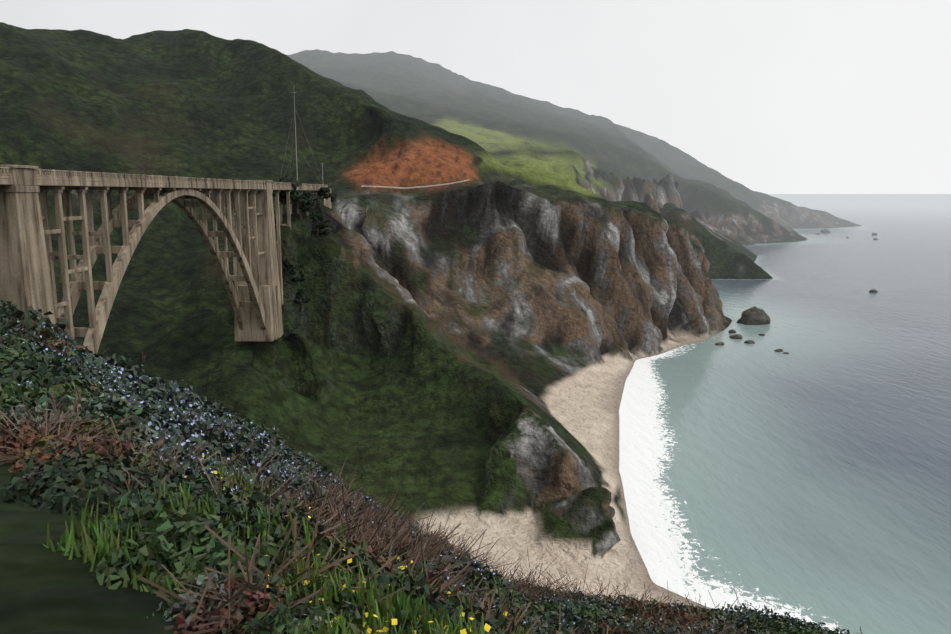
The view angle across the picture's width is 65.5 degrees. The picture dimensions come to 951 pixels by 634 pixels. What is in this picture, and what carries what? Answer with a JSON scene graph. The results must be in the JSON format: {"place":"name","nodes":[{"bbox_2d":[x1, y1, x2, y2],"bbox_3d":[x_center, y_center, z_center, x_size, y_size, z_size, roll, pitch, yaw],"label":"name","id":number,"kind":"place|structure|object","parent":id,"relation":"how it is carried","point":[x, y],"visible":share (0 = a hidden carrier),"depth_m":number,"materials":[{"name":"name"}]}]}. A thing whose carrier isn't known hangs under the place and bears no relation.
{"place":"outdoors","nodes":[
{"label":"outdoors","id":0,"kind":"place"},
{"bbox_2d":[0,22,860,633],"bbox_3d":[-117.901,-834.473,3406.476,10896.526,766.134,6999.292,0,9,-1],"label":"terrain","id":1,"kind":"structure","parent":0,"point":[502,320],"depth_m":336.07,"materials":[{"name":"green plant"}]},
{"bbox_2d":[0,165,331,355],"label":"bridge","id":2,"kind":"structure","parent":1,"relation":"on","point":[27,278],"depth_m":137.89,"materials":[{"name":"concrete"}]},
{"bbox_2d":[280,92,322,179],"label":"utility poles","id":3,"kind":"object","parent":1,"relation":"on","point":[296,145],"visible":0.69,"depth_m":319.24,"materials":[{"name":"grey"}]},
{"bbox_2d":[280,191,323,310],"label":"tree trunks","id":4,"kind":"object","parent":1,"relation":"on","point":[301,219],"visible":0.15,"depth_m":260.31,"materials":[{"name":"brown wood"}]},
{"bbox_2d":[272,176,334,303],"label":"tree crowns","id":5,"kind":"object","parent":1,"relation":"on","point":[309,198],"visible":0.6,"depth_m":257.84,"materials":[{"name":"green plant"}]},
{"bbox_2d":[362,180,468,188],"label":"road","id":6,"kind":"structure","parent":1,"relation":"on","point":[417,187],"depth_m":358.45,"materials":[{"name":"grey asphalt"}]},
{"bbox_2d":[0,300,862,633],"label":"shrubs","id":7,"kind":"object","parent":1,"relation":"on","point":[220,516],"visible":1,"depth_m":11.93,"materials":[{"name":"green plant"}]},
{"bbox_2d":[609,229,877,517],"bbox_3d":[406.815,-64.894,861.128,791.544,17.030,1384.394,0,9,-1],"label":"sea rocks","id":8,"kind":"object","parent":1,"relation":"on","point":[754,315],"visible":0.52,"depth_m":456.66,"materials":[{"name":"grey stone"}]},
{"bbox_2d":[0,0,950,193],"label":"sky","id":9,"kind":"structure","parent":0,"point":[771,96],"materials":[{"name":"white"}]},
{"bbox_2d":[619,219,950,633],"bbox_3d":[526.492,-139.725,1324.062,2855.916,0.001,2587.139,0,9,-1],"label":"sea","id":10,"kind":"structure","parent":0,"point":[807,478],"depth_m":241.53,"materials":[{"name":"teal liquid"}]},
{"bbox_2d":[768,194,950,220],"bbox_3d":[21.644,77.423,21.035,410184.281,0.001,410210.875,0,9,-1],"label":"fog bank","id":11,"kind":"structure","parent":0,"point":[925,207],"depth_m":5095.97,"materials":[{"name":"white"}]}
]}

